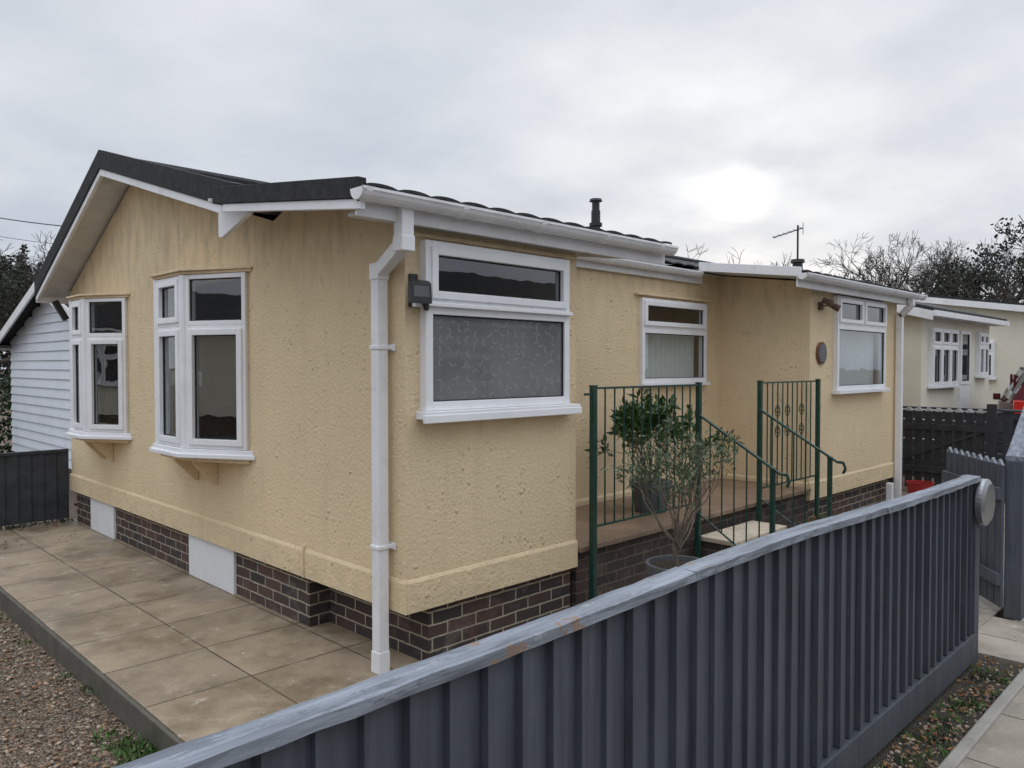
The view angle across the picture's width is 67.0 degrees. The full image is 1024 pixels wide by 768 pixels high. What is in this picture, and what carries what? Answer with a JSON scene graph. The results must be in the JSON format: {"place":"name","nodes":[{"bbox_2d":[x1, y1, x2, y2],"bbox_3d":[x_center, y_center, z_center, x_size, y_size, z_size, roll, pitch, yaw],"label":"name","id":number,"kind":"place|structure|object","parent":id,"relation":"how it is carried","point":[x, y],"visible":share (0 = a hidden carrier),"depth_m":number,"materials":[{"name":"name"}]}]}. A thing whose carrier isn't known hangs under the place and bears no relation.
{"place":"outdoors","nodes":[
{"label":"outdoors","id":0,"kind":"place"},
{"bbox_2d":[0,492,1009,741],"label":"patio","id":1,"kind":"structure","parent":0,"point":[180,654],"depth_m":4.91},
{"bbox_2d":[77,479,887,660],"bbox_3d":[1.374,1.360,7.854,11.199,0.410,5.316,0,1,-19],"label":"brick base","id":2,"kind":"object","parent":1,"relation":"on","point":[427,633],"visible":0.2,"depth_m":5.08,"materials":[{"name":"brown brick"}]},
{"bbox_2d":[91,498,236,593],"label":"access panels","id":3,"kind":"object","parent":2,"relation":"attached to","point":[212,564],"visible":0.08,"depth_m":6.11,"materials":[{"name":"white plastic"}]},
{"bbox_2d":[69,185,896,580],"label":"walls","id":4,"kind":"structure","parent":2,"relation":"on","point":[465,493],"depth_m":5.40,"materials":[{"name":"beige paint"}]},
{"bbox_2d":[66,293,129,460],"bbox_3d":[-4.086,-0.052,7.498,0.294,1.590,1.330,-1,2,-45],"label":"bow window","id":5,"kind":"structure","parent":4,"relation":"attached to","point":[102,448],"depth_m":7.38,"materials":[{"name":"beige paint"}]},
{"bbox_2d":[65,297,131,439],"bbox_3d":[-4.075,-0.150,7.506,0.364,1.315,1.370,-1,2,-45],"label":"frame","id":6,"kind":"object","parent":4,"relation":"attached to","point":[85,339],"visible":0.99,"depth_m":7.25,"materials":[{"name":"white plastic"}]},
{"bbox_2d":[94,305,103,422],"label":"curtains","id":7,"kind":"object","parent":4,"relation":"hanging from","point":[99,351],"visible":0.57,"depth_m":7.94,"materials":[{"name":"grey fabric"}]},
{"bbox_2d":[150,266,252,484],"bbox_3d":[-2.491,-0.039,5.896,0.304,1.600,1.610,-1,2,-45],"label":"bow window","id":8,"kind":"structure","parent":4,"relation":"attached to","point":[193,467],"depth_m":5.74,"materials":[{"name":"beige paint"}]},
{"bbox_2d":[149,272,254,459],"bbox_3d":[-2.479,-0.137,5.906,0.379,1.325,1.650,-1,2,-45],"label":"frame","id":9,"kind":"object","parent":4,"relation":"attached to","point":[184,327],"visible":0.99,"depth_m":5.62,"materials":[{"name":"white plastic"}]},
{"bbox_2d":[408,274,431,310],"bbox_3d":[-0.501,-0.498,4.162,0.127,0.200,0.167,0,1,-15],"label":"security light","id":10,"kind":"object","parent":4,"relation":"attached to","point":[419,293],"visible":1,"depth_m":4.11,"materials":[{"name":"black plastic"}]},
{"bbox_2d":[34,150,906,303],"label":"fascia and verge","id":11,"kind":"structure","parent":4,"relation":"on","point":[233,205],"depth_m":5.30,"materials":[{"name":"plastic"}]},
{"bbox_2d":[140,159,921,293],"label":"roof tiles","id":12,"kind":"object","parent":11,"relation":"on","point":[678,261],"visible":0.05,"depth_m":7.25,"materials":[{"name":"black tile"}]},
{"bbox_2d":[589,198,601,227],"bbox_3d":[1.082,-2.051,9.988,0.234,0.670,0.240,-1,2,-45],"label":"flue chimney","id":13,"kind":"object","parent":12,"relation":"on","point":[595,216],"visible":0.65,"depth_m":9.93,"materials":[{"name":"black plastic"}]},
{"bbox_2d":[773,225,804,269],"bbox_3d":[4.262,-1.984,11.916,0.492,0.996,0.220,0,1,4],"label":"tv aerial","id":14,"kind":"object","parent":12,"relation":"on","point":[797,262],"visible":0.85,"depth_m":11.89,"materials":[{"name":"grey metal"}]},
{"bbox_2d":[350,185,927,300],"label":"gutters","id":15,"kind":"object","parent":11,"relation":"attached to","point":[364,193],"visible":0.91,"depth_m":4.74,"materials":[{"name":"white plastic"}]},
{"bbox_2d":[42,176,906,304],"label":"soffits","id":16,"kind":"object","parent":4,"relation":"on","point":[105,202],"visible":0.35,"depth_m":7.63,"materials":[{"name":"white plastic"}]},
{"bbox_2d":[70,461,894,614],"bbox_3d":[-0.059,1.045,8.995,7.522,0.205,6.034,-1,2,-45],"label":"skirt band","id":17,"kind":"object","parent":4,"relation":"attached to","point":[412,596],"visible":0.82,"depth_m":5.07,"materials":[{"name":"beige paint"}]},
{"bbox_2d":[51,207,914,674],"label":"downpipes","id":18,"kind":"object","parent":4,"relation":"attached to","point":[385,265],"visible":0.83,"depth_m":4.25,"materials":[{"name":"white plastic"}]},
{"bbox_2d":[195,257,855,438],"bbox_3d":[0.905,0.021,9.910,10.030,1.990,5.830,-1,2,-45],"label":"interior","id":19,"kind":"object","parent":4,"relation":"attached to","point":[221,422],"visible":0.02,"depth_m":7.87,"materials":[{"name":"paint"}]},
{"bbox_2d":[416,239,889,423],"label":"side window frames","id":20,"kind":"structure","parent":4,"relation":"attached to","point":[459,304],"depth_m":4.81,"materials":[{"name":"white plastic"}]},
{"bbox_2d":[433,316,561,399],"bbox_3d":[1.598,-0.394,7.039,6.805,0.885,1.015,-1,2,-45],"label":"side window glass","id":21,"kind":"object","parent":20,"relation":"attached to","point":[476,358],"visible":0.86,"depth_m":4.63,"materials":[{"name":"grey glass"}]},
{"bbox_2d":[414,232,710,301],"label":"window drips","id":22,"kind":"object","parent":20,"relation":"on","point":[475,243],"depth_m":4.74,"materials":[{"name":"beige paint"}]},
{"bbox_2d":[645,330,872,384],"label":"net curtains","id":23,"kind":"object","parent":4,"relation":"attached to","point":[667,356],"visible":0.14,"depth_m":8.22,"materials":[{"name":"white fabric"}]},
{"bbox_2d":[816,342,826,363],"bbox_3d":[3.179,-0.318,7.932,0.229,0.229,0.031,-1,2,-45],"label":"round vent","id":24,"kind":"object","parent":4,"relation":"attached to","point":[821,352],"visible":1,"depth_m":7.90,"materials":[{"name":"ceramic"}]},
{"bbox_2d":[818,297,840,311],"bbox_3d":[3.232,-0.806,7.875,0.260,0.144,0.170,-1,2,-45],"label":"twin spot light","id":25,"kind":"object","parent":4,"relation":"attached to","point":[830,303],"visible":1,"depth_m":7.87,"materials":[{"name":"brown metal"}]},
{"bbox_2d":[601,414,744,576],"bbox_3d":[1.064,0.873,4.814,1.065,1.427,0.778,0,1,-20],"label":"potted olive tree","id":26,"kind":"object","parent":1,"relation":"on","point":[654,565],"visible":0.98,"depth_m":4.84,"materials":[{"name":"green plant"}]},
{"bbox_2d":[570,478,810,606],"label":"entrance deck","id":27,"kind":"structure","parent":1,"relation":"on","point":[626,549],"depth_m":6.21,"materials":[{"name":"brick"}]},
{"bbox_2d":[585,388,730,513],"bbox_3d":[1.229,0.552,6.503,1.013,1.049,0.949,-1,2,-45],"label":"potted laurel shrub","id":28,"kind":"object","parent":27,"relation":"on","point":[637,432],"visible":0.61,"depth_m":6.41,"materials":[{"name":"green plant"}]},
{"bbox_2d":[584,379,846,599],"bbox_3d":[2.026,0.770,6.198,3.602,1.568,0.794,-1,2,-45],"label":"metal railing","id":29,"kind":"object","parent":1,"relation":"on","point":[699,417],"visible":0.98,"depth_m":6.08,"materials":[{"name":"green metal"}]},
{"bbox_2d":[888,404,997,486],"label":"picket gate","id":30,"kind":"structure","parent":1,"relation":"on","point":[980,428],"depth_m":10.06,"materials":[{"name":"black wood"}]},
{"bbox_2d":[0,372,1020,767],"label":"ground","id":31,"kind":"structure","parent":0,"point":[48,724],"depth_m":4.09,"materials":[{"name":"grey gravel"}]},
{"bbox_2d":[0,369,13,452],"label":"garden shrubs","id":32,"kind":"object","parent":31,"relation":"on","point":[7,446],"visible":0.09,"depth_m":14.90,"materials":[{"name":"green plant"}]},
{"bbox_2d":[0,254,34,364],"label":"ivy clad tree","id":33,"kind":"object","parent":31,"relation":"on","point":[9,301],"visible":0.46,"depth_m":37.50,"materials":[{"name":"green plant"}]},
{"bbox_2d":[0,262,42,325],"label":"ivy clad tree","id":34,"kind":"object","parent":31,"relation":"on","point":[26,277],"visible":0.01,"depth_m":42.38,"materials":[{"name":"green plant"}]},
{"bbox_2d":[0,230,54,399],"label":"bare oak tree","id":35,"kind":"object","parent":31,"relation":"on","point":[39,264],"visible":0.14,"depth_m":41.69,"materials":[{"name":"plant"}]},
{"bbox_2d":[0,449,68,525],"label":"board fence","id":36,"kind":"object","parent":31,"relation":"on","point":[34,486],"visible":1,"depth_m":8.25,"materials":[{"name":"paint"}]},
{"bbox_2d":[0,282,71,483],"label":"neighbour clad home","id":37,"kind":"object","parent":31,"relation":"on","point":[34,337],"visible":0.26,"depth_m":12.85,"materials":[{"name":"white cladding boards"},{"name":"dark roofing"}]},
{"bbox_2d":[0,588,183,750],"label":"patio edging","id":38,"kind":"object","parent":31,"relation":"on","point":[128,711],"visible":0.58,"depth_m":4.33,"materials":[{"name":"concrete"}]},
{"bbox_2d":[0,243,848,392],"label":"distant trees","id":39,"kind":"object","parent":31,"relation":"on","point":[23,249],"visible":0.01,"depth_m":44.65,"materials":[{"name":"green plant"}]},
{"bbox_2d":[0,518,1009,767],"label":"weeds","id":40,"kind":"object","parent":31,"relation":"on","point":[152,748],"visible":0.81,"depth_m":3.71,"materials":[{"name":"green plant"}]},
{"bbox_2d":[2,524,1020,767],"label":"fallen leaves","id":41,"kind":"object","parent":31,"relation":"on","point":[987,690],"visible":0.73,"depth_m":3.88,"materials":[{"name":"brown plant"}]},
{"bbox_2d":[686,244,743,263],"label":"bare oak tree","id":42,"kind":"object","parent":31,"relation":"on","point":[705,251],"visible":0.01,"depth_m":60.85,"materials":[{"name":"plant"}]},
{"bbox_2d":[728,254,790,265],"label":"bare oak tree","id":43,"kind":"object","parent":31,"relation":"on","point":[781,261],"visible":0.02,"depth_m":59.37,"materials":[{"name":"plant"}]},
{"bbox_2d":[757,245,892,286],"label":"bare oak tree","id":44,"kind":"object","parent":31,"relation":"on","point":[843,264],"visible":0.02,"depth_m":56.09,"materials":[{"name":"brown plant"}]},
{"bbox_2d":[809,231,999,298],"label":"bare oak tree","id":45,"kind":"object","parent":31,"relation":"on","point":[880,276],"visible":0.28,"depth_m":45.82,"materials":[{"name":"plant"}]},
{"bbox_2d":[864,658,1022,767],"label":"soil strip","id":46,"kind":"object","parent":31,"relation":"on","point":[880,755],"visible":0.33,"depth_m":3.80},
{"bbox_2d":[112,475,981,767],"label":"garden fence","id":47,"kind":"object","parent":46,"relation":"on","point":[848,639],"visible":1,"depth_m":2.41,"materials":[{"name":"blue paint"}]},
{"bbox_2d":[975,479,994,525],"bbox_3d":[2.735,0.684,4.481,0.269,0.269,0.065,-1,2,-45],"label":"round metal sign","id":48,"kind":"object","parent":47,"relation":"attached to","point":[985,502],"visible":1,"depth_m":4.41,"materials":[{"name":"metal"}]},
{"bbox_2d":[872,237,1023,302],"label":"bare oak tree","id":49,"kind":"object","parent":31,"relation":"on","point":[937,270],"visible":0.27,"depth_m":43.94,"materials":[{"name":"brown plant"}]},
{"bbox_2d":[911,215,1023,301],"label":"ivy clad tree","id":50,"kind":"object","parent":31,"relation":"on","point":[969,276],"visible":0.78,"depth_m":38.41,"materials":[{"name":"green plant"}]},
{"bbox_2d":[937,618,1023,767],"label":"kerb","id":51,"kind":"structure","parent":31,"relation":"on","point":[965,745],"depth_m":3.67,"materials":[{"name":"concrete"}]},
{"bbox_2d":[1003,407,1023,620],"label":"garden fence","id":52,"kind":"object","parent":31,"relation":"on","point":[1014,556],"visible":1,"depth_m":5.18,"materials":[{"name":"blue paint"}]},
{"bbox_2d":[942,447,1004,607],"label":"garden gate","id":53,"kind":"structure","parent":52,"relation":"attached to","point":[991,555],"depth_m":5.34,"materials":[{"name":"blue paint"}]},
{"bbox_3d":[-18.730,-2.401,23.950,0.800,7.469,0.260,-1,2,-45],"label":"utility pole","id":54,"kind":"object","parent":31,"relation":"on","visible":0},
{"bbox_2d":[0,218,60,243],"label":"overhead cable","id":55,"kind":"object","parent":54,"relation":"attached to","point":[29,222],"visible":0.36,"depth_m":22.91,"materials":[{"name":"black plastic"}]},
{"bbox_2d":[0,0,1023,368],"label":"sky","id":56,"kind":"structure","parent":0,"point":[720,126],"materials":[{"name":"grey"}]},
{"bbox_2d":[798,513,834,523],"bbox_3d":[2.868,1.360,7.074,0.654,0.346,0.328,-1,2,-45],"label":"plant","id":57,"kind":"object","parent":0,"point":[814,518],"visible":0.04,"depth_m":7.11,"materials":[{"name":"plant"}]},
{"bbox_2d":[906,480,934,493],"bbox_3d":[4.985,1.337,9.446,0.320,0.280,0.320,-1,2,-45],"label":"red bucket","id":58,"kind":"object","parent":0,"point":[913,486],"visible":0.49,"depth_m":9.39,"materials":[{"name":"paint"}]},
{"bbox_2d":[897,312,989,459],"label":"walls","id":59,"kind":"structure","parent":0,"point":[917,391],"depth_m":13.20,"materials":[{"name":"paint"}]},
{"bbox_2d":[897,301,1009,325],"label":"roof","id":60,"kind":"structure","parent":59,"relation":"on","point":[925,310],"depth_m":13.55,"materials":[{"name":"plastic"}]},
{"bbox_2d":[928,328,990,421],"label":"window frames","id":61,"kind":"structure","parent":59,"relation":"attached to","point":[950,346],"depth_m":14.17,"materials":[{"name":"white plastic"}]},
{"bbox_2d":[935,333,981,380],"bbox_3d":[8.400,-0.492,14.446,3.360,0.880,0.001,-1,2,-45],"label":"window glass","id":62,"kind":"object","parent":61,"relation":"in","point":[965,346],"visible":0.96,"depth_m":14.11,"materials":[{"name":"glass"}]},
{"bbox_2d":[927,303,1023,403],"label":"walls","id":63,"kind":"structure","parent":0,"point":[1009,351],"depth_m":18.62,"materials":[{"name":"paint"}]},
{"bbox_2d":[915,294,1023,311],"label":"roof","id":64,"kind":"structure","parent":63,"relation":"on","point":[982,303],"depth_m":18.80,"materials":[{"name":"plastic"}]},
{"bbox_2d":[989,341,996,379],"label":"window frames","id":65,"kind":"structure","parent":63,"relation":"attached to","point":[992,352],"depth_m":18.73,"materials":[{"name":"white plastic"}]},
{"bbox_2d":[989,344,990,374],"bbox_3d":[12.219,-0.580,18.192,0.001,0.760,4.560,-1,2,-45],"label":"window glass","id":66,"kind":"object","parent":65,"relation":"in","point":[989,361],"visible":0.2,"depth_m":18.79,"materials":[{"name":"black glass"}]},
{"bbox_2d":[958,687,1023,767],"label":"pavement","id":67,"kind":"structure","parent":0,"point":[1000,744],"depth_m":3.49,"materials":[{"name":"grey concrete"}]},
{"bbox_2d":[977,616,1023,667],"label":"gateway path","id":68,"kind":"structure","parent":67,"relation":"on","point":[998,641],"depth_m":4.77,"materials":[{"name":"grey concrete"}]},
{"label":"driveway","id":69,"kind":"structure","parent":0,"visible":0},
{"bbox_2d":[903,406,1020,477],"bbox_3d":[6.396,0.870,11.235,0.080,1.050,1.890,-1,2,-45],"label":"board fence","id":70,"kind":"object","parent":69,"relation":"on","point":[1000,436],"visible":0.06,"depth_m":11.21,"materials":[{"name":"paint"}]},
{"bbox_2d":[993,367,1023,454],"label":"parked car","id":71,"kind":"object","parent":69,"relation":"on","point":[1011,397],"visible":0.32,"depth_m":13.33,"materials":[{"name":"paint"}]},
{"bbox_2d":[1001,409,1021,501],"bbox_3d":[7.446,0.926,8.432,0.140,1.150,3.640,-1,2,-45],"label":"board fence","id":72,"kind":"object","parent":69,"relation":"on","point":[1010,422],"visible":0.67,"depth_m":9.63,"materials":[{"name":"paint"}]}
]}

